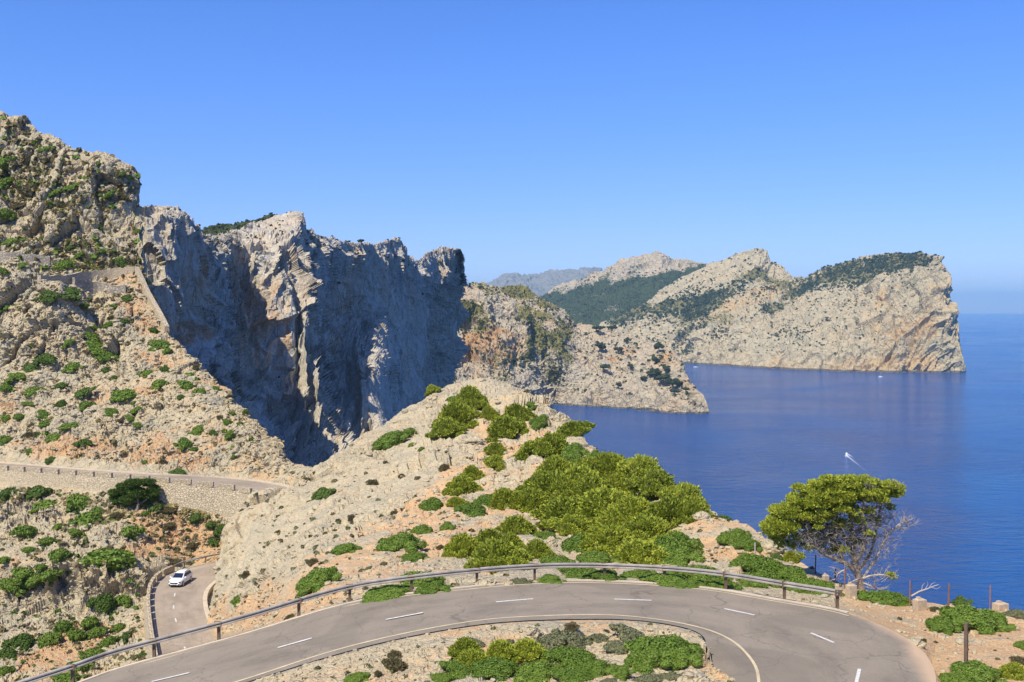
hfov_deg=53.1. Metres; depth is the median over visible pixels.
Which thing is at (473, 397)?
pine bush
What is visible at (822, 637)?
road marking
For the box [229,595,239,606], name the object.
shrub
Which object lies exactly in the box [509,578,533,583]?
shrub
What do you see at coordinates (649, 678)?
shrub
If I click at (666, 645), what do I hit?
shrub
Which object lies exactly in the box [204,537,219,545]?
shrub
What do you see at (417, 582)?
shrub
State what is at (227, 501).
retaining wall
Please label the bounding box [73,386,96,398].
shrub
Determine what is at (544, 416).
shrub
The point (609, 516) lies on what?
pine bush
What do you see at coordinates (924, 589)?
dead branch
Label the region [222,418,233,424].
shrub
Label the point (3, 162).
shrub
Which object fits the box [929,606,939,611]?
shrub
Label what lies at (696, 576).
shrub
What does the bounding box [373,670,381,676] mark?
shrub
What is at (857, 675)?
road marking
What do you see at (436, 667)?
boulder
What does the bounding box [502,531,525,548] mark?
pine bush
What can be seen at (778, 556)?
shrub
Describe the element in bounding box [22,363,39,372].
shrub
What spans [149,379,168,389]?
shrub
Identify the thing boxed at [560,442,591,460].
shrub
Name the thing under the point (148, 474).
posts
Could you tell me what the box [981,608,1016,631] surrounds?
shrub
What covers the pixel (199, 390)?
shrub
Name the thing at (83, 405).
shrub
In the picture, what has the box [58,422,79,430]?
shrub
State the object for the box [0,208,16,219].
shrub
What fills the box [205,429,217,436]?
shrub
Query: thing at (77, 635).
shrub
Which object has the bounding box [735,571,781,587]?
shrub
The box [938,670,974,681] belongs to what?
shrub
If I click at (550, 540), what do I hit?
boulder
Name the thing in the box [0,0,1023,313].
sky
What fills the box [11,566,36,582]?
shrub
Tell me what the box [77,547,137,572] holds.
shrub
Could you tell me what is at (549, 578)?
shrub
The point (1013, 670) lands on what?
pine bush
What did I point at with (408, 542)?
shrub
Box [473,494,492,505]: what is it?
shrub
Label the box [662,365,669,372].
tree
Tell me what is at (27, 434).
shrub
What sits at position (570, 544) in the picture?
shrub
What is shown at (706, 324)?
distant scrub
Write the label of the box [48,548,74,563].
shrub
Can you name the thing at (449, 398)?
shrub
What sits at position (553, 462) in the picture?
pine bush
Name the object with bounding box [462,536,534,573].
pine bush
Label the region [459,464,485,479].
pine bush
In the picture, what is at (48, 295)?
shrub
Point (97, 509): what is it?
shrub
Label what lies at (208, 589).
road kerb
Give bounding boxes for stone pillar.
[822,573,828,581]
[845,582,856,598]
[912,596,926,610]
[992,600,1008,611]
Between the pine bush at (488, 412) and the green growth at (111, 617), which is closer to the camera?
the green growth at (111, 617)
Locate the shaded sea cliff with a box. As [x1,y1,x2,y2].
[139,204,469,466]
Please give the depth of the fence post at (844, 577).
58.84 m
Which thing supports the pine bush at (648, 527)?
on the rocky spur
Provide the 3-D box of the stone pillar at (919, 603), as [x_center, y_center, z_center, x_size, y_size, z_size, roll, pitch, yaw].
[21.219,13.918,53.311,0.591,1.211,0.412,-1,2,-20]
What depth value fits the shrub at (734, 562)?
61.86 m
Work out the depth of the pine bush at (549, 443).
121.10 m
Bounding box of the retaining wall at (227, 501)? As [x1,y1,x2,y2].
[0,465,257,518]
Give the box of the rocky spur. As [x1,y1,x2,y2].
[77,377,1023,681]
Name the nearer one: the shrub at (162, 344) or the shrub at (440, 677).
the shrub at (440, 677)
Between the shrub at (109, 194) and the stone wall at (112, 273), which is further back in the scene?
the shrub at (109, 194)
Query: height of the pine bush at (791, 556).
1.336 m
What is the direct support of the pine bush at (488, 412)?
on the rocky spur
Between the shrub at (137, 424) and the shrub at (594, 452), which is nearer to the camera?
the shrub at (594, 452)
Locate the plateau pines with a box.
[202,212,276,233]
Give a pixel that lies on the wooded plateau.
(233, 227)
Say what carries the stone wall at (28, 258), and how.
on the terraced hillside at (84, 225)
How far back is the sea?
1189.39 m
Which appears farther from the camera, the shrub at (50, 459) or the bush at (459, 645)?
the shrub at (50, 459)
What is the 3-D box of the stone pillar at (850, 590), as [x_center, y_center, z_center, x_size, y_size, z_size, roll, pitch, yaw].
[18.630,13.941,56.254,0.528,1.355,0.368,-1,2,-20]
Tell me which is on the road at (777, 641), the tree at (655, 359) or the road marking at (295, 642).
the road marking at (295, 642)
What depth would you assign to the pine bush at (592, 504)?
87.57 m
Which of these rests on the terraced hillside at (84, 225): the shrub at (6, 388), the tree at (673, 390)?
the shrub at (6, 388)
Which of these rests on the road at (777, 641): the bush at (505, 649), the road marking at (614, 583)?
the road marking at (614, 583)
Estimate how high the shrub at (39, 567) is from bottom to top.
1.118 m
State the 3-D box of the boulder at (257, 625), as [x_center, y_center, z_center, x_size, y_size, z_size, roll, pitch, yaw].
[-13.010,14.725,52.763,0.534,0.336,0.530,2,3,44]
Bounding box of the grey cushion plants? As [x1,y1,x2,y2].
[213,492,482,624]
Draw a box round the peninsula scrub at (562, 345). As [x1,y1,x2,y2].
[454,282,703,406]
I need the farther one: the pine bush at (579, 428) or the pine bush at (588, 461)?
the pine bush at (579, 428)
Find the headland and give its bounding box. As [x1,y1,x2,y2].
[599,248,965,372]
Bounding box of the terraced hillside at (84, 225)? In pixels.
[0,111,311,486]
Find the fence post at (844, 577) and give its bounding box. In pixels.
[844,568,845,588]
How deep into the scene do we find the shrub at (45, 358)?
200.40 m
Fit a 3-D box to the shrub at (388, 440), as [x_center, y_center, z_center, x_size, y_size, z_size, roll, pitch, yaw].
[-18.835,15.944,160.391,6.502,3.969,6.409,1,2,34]
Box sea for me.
[552,314,1023,609]
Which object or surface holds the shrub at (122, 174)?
on the terraced hillside at (84, 225)
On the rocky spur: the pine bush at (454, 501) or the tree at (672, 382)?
the pine bush at (454, 501)
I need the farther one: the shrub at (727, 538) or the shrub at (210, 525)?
the shrub at (210, 525)
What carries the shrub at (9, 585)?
on the valley slope
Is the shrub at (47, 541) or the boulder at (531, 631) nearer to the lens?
the boulder at (531, 631)
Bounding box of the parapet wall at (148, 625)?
[144,565,173,657]
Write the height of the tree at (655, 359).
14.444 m
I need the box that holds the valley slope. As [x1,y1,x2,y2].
[0,482,255,681]
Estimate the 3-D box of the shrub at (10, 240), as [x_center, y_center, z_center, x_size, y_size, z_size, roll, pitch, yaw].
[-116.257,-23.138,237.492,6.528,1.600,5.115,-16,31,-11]
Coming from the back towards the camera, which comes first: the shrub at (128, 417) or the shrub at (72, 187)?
the shrub at (72, 187)
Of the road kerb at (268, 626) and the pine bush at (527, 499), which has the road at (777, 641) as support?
the road kerb at (268, 626)
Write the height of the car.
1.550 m
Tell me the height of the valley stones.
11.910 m
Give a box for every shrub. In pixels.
[0,155,17,169]
[0,177,13,186]
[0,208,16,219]
[0,237,24,244]
[0,267,10,274]
[0,304,13,312]
[0,384,17,392]
[0,435,13,444]
[0,487,22,500]
[0,556,9,563]
[0,578,26,596]
[0,647,16,658]
[0,665,15,675]
[1,414,10,422]
[1,632,35,650]
[2,376,16,384]
[8,372,25,379]
[8,524,37,537]
[9,202,25,208]
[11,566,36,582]
[12,414,24,420]
[17,262,28,268]
[19,574,39,589]
[20,401,33,405]
[20,431,36,438]
[20,546,37,552]
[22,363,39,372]
[23,386,45,396]
[24,448,33,454]
[25,485,52,500]
[28,499,60,513]
[32,353,56,364]
[34,289,61,302]
[34,564,47,571]
[34,568,64,582]
[35,146,55,151]
[36,409,49,418]
[37,536,56,546]
[37,631,62,648]
[38,419,50,426]
[44,456,55,464]
[45,433,60,441]
[47,186,67,197]
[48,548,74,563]
[50,260,76,270]
[50,672,87,681]
[51,382,68,388]
[51,523,65,530]
[52,399,67,407]
[53,619,75,634]
[54,199,67,207]
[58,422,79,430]
[61,339,74,348]
[61,362,84,372]
[62,182,79,190]
[62,286,81,298]
[65,493,89,511]
[66,660,94,671]
[67,511,106,525]
[67,528,85,537]
[67,628,85,641]
[72,438,92,446]
[73,251,84,259]
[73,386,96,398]
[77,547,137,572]
[77,647,107,659]
[79,301,89,308]
[79,401,95,410]
[80,616,100,629]
[84,331,99,341]
[85,340,119,361]
[86,593,115,613]
[86,626,108,638]
[89,324,100,329]
[89,506,101,514]
[97,248,104,253]
[98,635,119,647]
[100,366,110,373]
[101,190,116,199]
[102,321,112,328]
[104,407,118,417]
[108,512,123,517]
[109,388,136,402]
[110,623,125,632]
[111,258,127,267]
[114,594,131,607]
[117,170,129,177]
[117,194,129,200]
[119,294,133,302]
[119,524,145,538]
[120,318,132,323]
[121,631,132,643]
[125,414,134,421]
[129,406,141,414]
[132,422,142,427]
[136,369,156,377]
[136,652,146,657]
[141,510,150,515]
[147,339,174,349]
[147,346,159,351]
[148,327,160,332]
[148,502,162,512]
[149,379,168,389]
[159,366,169,372]
[161,507,175,513]
[162,348,172,353]
[162,522,175,529]
[168,468,187,474]
[169,558,180,565]
[173,437,192,449]
[177,380,194,390]
[177,394,184,400]
[186,542,198,548]
[187,424,203,435]
[188,513,203,523]
[192,364,199,369]
[192,388,205,393]
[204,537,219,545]
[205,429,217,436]
[205,520,219,529]
[213,523,225,535]
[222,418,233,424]
[224,429,235,440]
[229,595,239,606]
[240,570,249,578]
[242,409,248,414]
[283,613,294,619]
[295,566,342,597]
[306,487,335,502]
[307,558,319,565]
[330,543,361,554]
[343,671,370,681]
[347,514,355,521]
[359,584,413,602]
[365,479,378,484]
[372,430,409,449]
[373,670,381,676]
[375,531,428,552]
[381,657,407,672]
[387,649,402,657]
[400,571,445,586]
[401,551,430,561]
[403,428,416,435]
[410,524,432,534]
[413,579,454,594]
[418,497,442,510]
[430,672,454,681]
[435,544,443,549]
[438,463,449,471]
[439,521,456,530]
[439,659,473,679]
[445,395,455,400]
[453,502,485,517]
[469,637,486,647]
[470,656,517,681]
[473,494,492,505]
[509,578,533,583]
[512,659,564,681]
[525,401,536,410]
[528,416,548,429]
[532,531,561,539]
[535,574,566,583]
[535,633,568,649]
[538,554,575,562]
[539,414,548,419]
[541,645,595,667]
[549,667,593,681]
[550,629,592,648]
[556,562,595,578]
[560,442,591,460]
[560,533,599,553]
[564,621,579,631]
[576,551,619,562]
[580,658,619,678]
[582,569,626,581]
[587,633,608,642]
[590,449,601,456]
[599,677,616,681]
[603,640,627,654]
[609,623,644,641]
[615,664,635,680]
[619,569,656,578]
[622,634,704,663]
[623,648,672,674]
[632,673,663,681]
[638,573,684,586]
[654,531,704,550]
[659,672,681,680]
[660,546,706,564]
[662,564,733,580]
[670,646,703,670]
[676,578,708,588]
[704,576,743,589]
[713,514,733,521]
[716,527,751,545]
[728,552,755,570]
[733,536,763,551]
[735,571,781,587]
[738,554,784,579]
[770,553,783,560]
[778,578,812,593]
[779,565,812,579]
[794,577,844,596]
[857,590,911,606]
[924,615,961,635]
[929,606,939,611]
[937,604,1010,634]
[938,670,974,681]
[949,660,1006,681]
[950,595,973,605]
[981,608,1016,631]
[1001,609,1023,619]
[1009,655,1023,665]
[1013,640,1023,649]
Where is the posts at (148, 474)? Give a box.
[2,463,287,487]
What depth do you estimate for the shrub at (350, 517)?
105.54 m
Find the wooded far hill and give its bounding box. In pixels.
[541,251,711,325]
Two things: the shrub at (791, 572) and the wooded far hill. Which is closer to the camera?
the shrub at (791, 572)
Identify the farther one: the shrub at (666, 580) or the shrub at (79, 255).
the shrub at (79, 255)
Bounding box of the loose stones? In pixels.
[208,379,1023,681]
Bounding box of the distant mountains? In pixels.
[487,267,602,296]
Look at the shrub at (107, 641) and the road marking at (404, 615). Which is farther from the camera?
the shrub at (107, 641)
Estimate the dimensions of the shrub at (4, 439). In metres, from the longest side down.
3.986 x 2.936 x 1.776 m
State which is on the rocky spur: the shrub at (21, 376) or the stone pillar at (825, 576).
the stone pillar at (825, 576)
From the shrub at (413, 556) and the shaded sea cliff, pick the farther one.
the shaded sea cliff
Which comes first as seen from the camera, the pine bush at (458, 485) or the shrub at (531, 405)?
the pine bush at (458, 485)
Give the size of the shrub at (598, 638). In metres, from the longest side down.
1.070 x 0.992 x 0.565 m
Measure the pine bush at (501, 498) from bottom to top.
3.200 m
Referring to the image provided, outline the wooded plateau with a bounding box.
[200,214,277,234]
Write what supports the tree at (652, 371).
on the peninsula
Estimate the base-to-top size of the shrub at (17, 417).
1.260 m
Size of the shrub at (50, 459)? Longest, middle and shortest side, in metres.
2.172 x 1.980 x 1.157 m
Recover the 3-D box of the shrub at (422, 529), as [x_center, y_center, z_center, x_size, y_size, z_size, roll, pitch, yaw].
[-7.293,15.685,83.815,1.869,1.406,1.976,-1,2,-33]
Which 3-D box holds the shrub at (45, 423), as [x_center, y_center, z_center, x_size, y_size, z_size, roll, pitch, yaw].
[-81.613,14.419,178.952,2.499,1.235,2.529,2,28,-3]
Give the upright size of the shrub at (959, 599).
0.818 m
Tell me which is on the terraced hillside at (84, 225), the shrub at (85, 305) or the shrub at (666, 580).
the shrub at (85, 305)
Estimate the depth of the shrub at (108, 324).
210.60 m
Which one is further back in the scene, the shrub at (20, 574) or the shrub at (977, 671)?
the shrub at (20, 574)
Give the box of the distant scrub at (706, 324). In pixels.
[607,248,958,354]
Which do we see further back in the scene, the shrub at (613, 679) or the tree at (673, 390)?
the tree at (673, 390)
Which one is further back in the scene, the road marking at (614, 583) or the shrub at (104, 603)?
the shrub at (104, 603)
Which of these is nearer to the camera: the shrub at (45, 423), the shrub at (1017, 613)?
the shrub at (1017, 613)
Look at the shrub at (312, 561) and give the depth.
75.79 m
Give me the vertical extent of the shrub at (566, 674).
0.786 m
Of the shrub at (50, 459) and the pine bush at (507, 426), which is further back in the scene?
the shrub at (50, 459)
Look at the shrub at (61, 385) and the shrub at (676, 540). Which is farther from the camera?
the shrub at (61, 385)
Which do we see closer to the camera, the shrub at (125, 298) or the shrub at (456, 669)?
the shrub at (456, 669)
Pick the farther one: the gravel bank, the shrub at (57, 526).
the shrub at (57, 526)
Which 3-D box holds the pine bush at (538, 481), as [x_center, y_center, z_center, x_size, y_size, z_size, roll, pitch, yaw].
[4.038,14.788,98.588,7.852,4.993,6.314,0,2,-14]
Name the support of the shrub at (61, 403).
on the terraced hillside at (84, 225)
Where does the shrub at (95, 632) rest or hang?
on the valley slope
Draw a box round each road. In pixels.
[0,463,286,490]
[85,581,935,681]
[151,561,215,654]
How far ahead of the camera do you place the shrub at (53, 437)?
174.28 m
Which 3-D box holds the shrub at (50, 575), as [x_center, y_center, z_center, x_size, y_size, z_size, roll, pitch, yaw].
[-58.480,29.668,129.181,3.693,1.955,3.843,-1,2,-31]
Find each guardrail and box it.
[16,563,841,681]
[172,553,219,571]
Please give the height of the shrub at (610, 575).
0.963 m
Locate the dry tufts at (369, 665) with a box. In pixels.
[283,622,731,681]
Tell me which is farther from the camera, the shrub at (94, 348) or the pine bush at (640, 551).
the shrub at (94, 348)
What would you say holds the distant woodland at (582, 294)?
on the wooded far hill
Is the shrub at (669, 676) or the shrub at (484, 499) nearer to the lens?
the shrub at (669, 676)
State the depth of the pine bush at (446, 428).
150.52 m
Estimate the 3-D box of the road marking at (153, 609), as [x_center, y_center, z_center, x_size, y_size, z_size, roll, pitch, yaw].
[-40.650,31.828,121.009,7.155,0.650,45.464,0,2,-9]
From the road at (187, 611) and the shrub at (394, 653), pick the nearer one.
the shrub at (394, 653)
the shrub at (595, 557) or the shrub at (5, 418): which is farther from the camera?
the shrub at (5, 418)
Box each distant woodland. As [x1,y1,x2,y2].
[541,253,713,324]
[605,250,943,326]
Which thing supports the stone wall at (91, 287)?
on the terraced hillside at (84, 225)
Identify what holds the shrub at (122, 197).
on the terraced hillside at (84, 225)
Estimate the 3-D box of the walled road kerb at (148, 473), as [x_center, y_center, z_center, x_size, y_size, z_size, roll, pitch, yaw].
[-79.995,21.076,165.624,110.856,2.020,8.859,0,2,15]
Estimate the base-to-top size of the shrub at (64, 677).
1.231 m
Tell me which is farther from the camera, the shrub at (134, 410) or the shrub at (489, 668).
the shrub at (134, 410)
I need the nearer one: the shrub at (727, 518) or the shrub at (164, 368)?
the shrub at (727, 518)
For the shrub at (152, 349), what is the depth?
204.95 m
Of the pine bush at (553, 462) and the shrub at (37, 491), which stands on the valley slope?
the shrub at (37, 491)
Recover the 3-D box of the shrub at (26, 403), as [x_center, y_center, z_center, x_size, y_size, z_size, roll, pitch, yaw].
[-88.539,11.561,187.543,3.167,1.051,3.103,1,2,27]
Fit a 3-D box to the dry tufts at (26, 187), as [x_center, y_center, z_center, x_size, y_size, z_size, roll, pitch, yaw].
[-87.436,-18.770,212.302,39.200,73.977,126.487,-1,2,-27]
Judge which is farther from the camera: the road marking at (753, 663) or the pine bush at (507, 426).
the pine bush at (507, 426)
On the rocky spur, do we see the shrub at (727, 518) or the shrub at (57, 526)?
the shrub at (727, 518)
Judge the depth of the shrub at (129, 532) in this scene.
142.67 m
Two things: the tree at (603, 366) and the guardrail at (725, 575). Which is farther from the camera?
the tree at (603, 366)
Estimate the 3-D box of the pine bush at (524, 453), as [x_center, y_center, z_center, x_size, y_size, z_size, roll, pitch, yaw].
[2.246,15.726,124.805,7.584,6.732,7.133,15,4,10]
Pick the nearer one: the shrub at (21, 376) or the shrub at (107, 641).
the shrub at (107, 641)
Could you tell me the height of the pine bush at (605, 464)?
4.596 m
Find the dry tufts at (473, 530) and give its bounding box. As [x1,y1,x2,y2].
[215,389,1017,659]
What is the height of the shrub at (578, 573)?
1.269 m
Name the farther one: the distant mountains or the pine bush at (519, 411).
the distant mountains
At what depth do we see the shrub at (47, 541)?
137.17 m
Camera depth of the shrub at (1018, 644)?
44.44 m
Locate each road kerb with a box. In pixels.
[0,462,292,486]
[78,580,848,681]
[203,580,215,619]
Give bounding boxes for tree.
[106,478,160,511]
[592,326,605,331]
[594,342,605,351]
[600,364,610,371]
[607,325,617,329]
[613,346,623,352]
[647,367,661,376]
[652,356,660,363]
[654,342,664,353]
[654,373,670,384]
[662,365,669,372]
[664,378,679,388]
[669,388,680,393]
[758,474,921,590]
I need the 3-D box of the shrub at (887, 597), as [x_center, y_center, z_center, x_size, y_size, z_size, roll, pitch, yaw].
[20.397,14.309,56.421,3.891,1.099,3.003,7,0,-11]
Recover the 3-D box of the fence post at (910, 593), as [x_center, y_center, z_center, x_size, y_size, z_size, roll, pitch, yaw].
[21.427,13.786,55.096,0.078,1.800,0.080,-1,2,-44]
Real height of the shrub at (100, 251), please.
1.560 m
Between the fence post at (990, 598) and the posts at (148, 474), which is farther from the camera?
the posts at (148, 474)
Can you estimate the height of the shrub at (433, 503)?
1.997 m
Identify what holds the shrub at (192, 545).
on the valley slope
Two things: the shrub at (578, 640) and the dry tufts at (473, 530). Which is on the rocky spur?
the dry tufts at (473, 530)
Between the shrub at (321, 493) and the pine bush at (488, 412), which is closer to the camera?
the shrub at (321, 493)
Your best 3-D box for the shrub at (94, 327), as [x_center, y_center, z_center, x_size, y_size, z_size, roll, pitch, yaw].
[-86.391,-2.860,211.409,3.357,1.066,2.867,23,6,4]
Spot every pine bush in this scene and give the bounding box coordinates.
[424,384,441,395]
[425,417,468,439]
[430,400,482,428]
[441,473,483,495]
[441,531,480,558]
[445,496,468,506]
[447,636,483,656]
[451,384,489,410]
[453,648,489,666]
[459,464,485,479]
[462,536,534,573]
[473,528,504,543]
[479,405,499,420]
[483,441,507,455]
[483,454,506,471]
[485,414,529,442]
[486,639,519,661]
[487,487,516,510]
[495,514,539,534]
[502,402,536,420]
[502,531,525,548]
[508,486,550,512]
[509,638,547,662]
[513,442,535,461]
[513,469,564,496]
[522,537,555,558]
[523,431,569,460]
[528,495,578,530]
[532,454,569,475]
[540,513,592,535]
[544,473,576,498]
[546,461,603,491]
[557,420,595,436]
[566,455,595,469]
[571,474,610,497]
[576,485,634,525]
[578,524,636,553]
[592,450,630,479]
[594,506,630,527]
[604,472,631,493]
[608,538,668,564]
[613,494,651,521]
[616,453,661,492]
[622,513,681,542]
[623,468,675,500]
[642,494,687,529]
[656,480,710,509]
[675,498,713,524]
[782,549,805,563]
[999,661,1023,680]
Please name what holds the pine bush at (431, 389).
on the rocky spur
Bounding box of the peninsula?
[453,281,708,413]
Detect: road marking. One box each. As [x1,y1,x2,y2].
[143,582,848,663]
[152,672,188,681]
[153,561,215,654]
[235,614,759,681]
[278,638,311,647]
[386,612,422,619]
[496,598,532,601]
[811,633,833,642]
[855,669,860,681]
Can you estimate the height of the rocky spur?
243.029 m
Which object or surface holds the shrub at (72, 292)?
on the terraced hillside at (84, 225)
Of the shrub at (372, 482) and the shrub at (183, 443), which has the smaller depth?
the shrub at (372, 482)
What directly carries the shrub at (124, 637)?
on the valley slope
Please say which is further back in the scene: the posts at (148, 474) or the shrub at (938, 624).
the posts at (148, 474)
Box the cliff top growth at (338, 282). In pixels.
[143,206,470,461]
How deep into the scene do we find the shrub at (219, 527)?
147.29 m
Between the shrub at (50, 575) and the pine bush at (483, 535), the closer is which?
the pine bush at (483, 535)
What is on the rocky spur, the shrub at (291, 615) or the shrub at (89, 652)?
the shrub at (291, 615)
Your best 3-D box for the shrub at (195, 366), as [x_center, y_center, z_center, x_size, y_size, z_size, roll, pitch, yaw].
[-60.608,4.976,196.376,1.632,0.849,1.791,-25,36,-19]
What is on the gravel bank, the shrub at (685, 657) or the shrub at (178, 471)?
the shrub at (685, 657)
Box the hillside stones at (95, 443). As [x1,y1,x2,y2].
[0,257,310,483]
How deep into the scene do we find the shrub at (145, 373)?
193.82 m
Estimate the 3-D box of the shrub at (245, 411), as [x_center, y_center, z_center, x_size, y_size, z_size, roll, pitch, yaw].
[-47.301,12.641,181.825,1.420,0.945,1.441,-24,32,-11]
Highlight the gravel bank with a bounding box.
[252,620,732,681]
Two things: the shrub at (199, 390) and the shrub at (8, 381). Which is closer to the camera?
the shrub at (199, 390)
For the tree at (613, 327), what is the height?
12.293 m
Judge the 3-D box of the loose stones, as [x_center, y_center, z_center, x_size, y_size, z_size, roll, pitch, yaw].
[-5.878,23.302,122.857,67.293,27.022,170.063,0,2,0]
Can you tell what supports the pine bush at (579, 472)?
on the rocky spur
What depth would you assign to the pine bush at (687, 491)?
84.47 m
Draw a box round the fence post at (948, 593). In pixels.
[948,584,949,605]
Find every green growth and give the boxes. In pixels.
[0,116,234,447]
[1,493,220,677]
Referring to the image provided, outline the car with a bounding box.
[168,568,192,585]
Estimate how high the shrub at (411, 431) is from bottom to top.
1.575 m
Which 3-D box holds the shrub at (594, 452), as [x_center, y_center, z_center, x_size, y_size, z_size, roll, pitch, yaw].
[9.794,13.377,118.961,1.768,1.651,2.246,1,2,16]
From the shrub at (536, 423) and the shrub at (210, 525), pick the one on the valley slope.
the shrub at (210, 525)
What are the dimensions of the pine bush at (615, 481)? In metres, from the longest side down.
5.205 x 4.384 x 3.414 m
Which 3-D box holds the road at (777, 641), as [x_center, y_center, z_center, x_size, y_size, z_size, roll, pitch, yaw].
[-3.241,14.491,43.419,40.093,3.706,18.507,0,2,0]
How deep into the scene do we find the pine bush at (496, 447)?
131.63 m
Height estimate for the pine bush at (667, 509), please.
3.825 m
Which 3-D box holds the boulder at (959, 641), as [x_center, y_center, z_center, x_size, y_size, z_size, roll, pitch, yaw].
[19.731,13.327,44.953,0.624,0.766,0.601,-1,2,-38]
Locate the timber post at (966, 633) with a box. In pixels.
[964,622,968,662]
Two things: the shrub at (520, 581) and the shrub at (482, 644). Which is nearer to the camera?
the shrub at (482, 644)
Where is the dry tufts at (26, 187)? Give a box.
[0,115,247,462]
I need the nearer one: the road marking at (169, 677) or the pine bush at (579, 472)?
the road marking at (169, 677)
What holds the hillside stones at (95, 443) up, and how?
on the terraced hillside at (84, 225)
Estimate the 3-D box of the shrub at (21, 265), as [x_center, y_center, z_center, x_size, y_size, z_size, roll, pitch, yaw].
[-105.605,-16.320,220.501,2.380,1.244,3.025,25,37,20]
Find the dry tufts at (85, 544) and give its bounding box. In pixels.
[0,486,227,681]
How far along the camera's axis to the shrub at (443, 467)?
119.60 m
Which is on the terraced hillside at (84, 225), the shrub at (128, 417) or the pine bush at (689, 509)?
the shrub at (128, 417)
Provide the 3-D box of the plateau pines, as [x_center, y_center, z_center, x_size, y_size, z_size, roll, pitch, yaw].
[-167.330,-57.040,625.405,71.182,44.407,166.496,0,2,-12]
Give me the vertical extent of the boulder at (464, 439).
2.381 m
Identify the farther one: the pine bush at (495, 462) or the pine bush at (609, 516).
the pine bush at (495, 462)
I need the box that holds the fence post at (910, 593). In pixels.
[909,580,910,605]
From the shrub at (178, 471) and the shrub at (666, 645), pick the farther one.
the shrub at (178, 471)
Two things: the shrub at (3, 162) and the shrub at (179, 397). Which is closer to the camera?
the shrub at (179, 397)
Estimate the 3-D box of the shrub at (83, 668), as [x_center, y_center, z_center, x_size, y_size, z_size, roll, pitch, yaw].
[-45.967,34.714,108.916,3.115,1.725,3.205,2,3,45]
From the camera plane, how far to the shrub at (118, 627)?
121.39 m
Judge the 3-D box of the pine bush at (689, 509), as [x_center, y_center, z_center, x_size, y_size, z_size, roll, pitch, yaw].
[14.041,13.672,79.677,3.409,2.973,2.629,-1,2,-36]
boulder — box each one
[253,623,263,628]
[432,663,445,670]
[453,434,485,445]
[474,578,496,585]
[504,581,514,584]
[523,625,540,638]
[546,536,556,546]
[552,411,570,422]
[676,668,710,681]
[693,510,710,520]
[761,539,785,554]
[907,637,926,647]
[954,636,969,645]
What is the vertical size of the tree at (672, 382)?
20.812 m
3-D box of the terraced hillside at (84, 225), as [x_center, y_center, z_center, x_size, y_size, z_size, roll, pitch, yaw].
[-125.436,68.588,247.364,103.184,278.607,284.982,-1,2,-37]
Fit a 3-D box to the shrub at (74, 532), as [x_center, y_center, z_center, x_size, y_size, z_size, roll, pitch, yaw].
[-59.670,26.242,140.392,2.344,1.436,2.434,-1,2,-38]
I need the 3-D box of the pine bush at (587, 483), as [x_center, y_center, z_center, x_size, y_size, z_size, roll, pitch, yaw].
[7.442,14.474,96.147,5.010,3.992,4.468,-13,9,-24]
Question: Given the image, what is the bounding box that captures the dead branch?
[911,582,938,595]
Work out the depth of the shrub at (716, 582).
52.18 m
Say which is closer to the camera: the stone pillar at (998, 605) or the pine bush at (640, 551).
the stone pillar at (998, 605)
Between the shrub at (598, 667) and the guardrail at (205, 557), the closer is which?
the shrub at (598, 667)
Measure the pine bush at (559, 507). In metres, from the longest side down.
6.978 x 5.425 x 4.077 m
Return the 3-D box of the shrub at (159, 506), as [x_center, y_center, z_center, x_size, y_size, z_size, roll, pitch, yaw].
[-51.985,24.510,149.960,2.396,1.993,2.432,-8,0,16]
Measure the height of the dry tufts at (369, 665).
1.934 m
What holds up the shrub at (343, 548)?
on the rocky spur
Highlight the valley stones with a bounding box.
[0,486,227,679]
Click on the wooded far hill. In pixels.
(657, 261)
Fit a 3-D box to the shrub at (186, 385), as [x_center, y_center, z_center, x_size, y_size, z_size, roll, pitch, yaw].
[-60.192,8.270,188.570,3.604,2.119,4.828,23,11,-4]
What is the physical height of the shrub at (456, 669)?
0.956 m
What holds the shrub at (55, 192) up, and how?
on the terraced hillside at (84, 225)
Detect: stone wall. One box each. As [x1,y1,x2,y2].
[0,252,50,267]
[37,266,134,288]
[72,277,126,294]
[135,266,168,331]
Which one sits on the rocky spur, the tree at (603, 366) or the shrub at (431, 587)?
the shrub at (431, 587)
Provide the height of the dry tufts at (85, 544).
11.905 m
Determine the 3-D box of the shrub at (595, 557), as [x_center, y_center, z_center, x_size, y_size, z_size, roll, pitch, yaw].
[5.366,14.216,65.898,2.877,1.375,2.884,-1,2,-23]
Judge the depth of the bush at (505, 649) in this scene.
39.72 m
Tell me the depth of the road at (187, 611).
122.50 m
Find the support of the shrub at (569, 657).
on the gravel bank
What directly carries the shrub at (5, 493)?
on the valley slope
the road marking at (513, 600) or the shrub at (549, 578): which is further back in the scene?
the shrub at (549, 578)
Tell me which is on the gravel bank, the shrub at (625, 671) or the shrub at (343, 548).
the shrub at (625, 671)
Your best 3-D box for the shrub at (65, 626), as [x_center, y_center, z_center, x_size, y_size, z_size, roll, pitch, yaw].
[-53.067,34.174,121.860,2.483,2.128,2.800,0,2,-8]
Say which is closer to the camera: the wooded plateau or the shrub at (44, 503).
the shrub at (44, 503)
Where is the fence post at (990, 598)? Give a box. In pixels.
[989,585,990,608]
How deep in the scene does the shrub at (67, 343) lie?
203.95 m
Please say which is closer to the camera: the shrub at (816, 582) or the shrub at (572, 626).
the shrub at (572, 626)

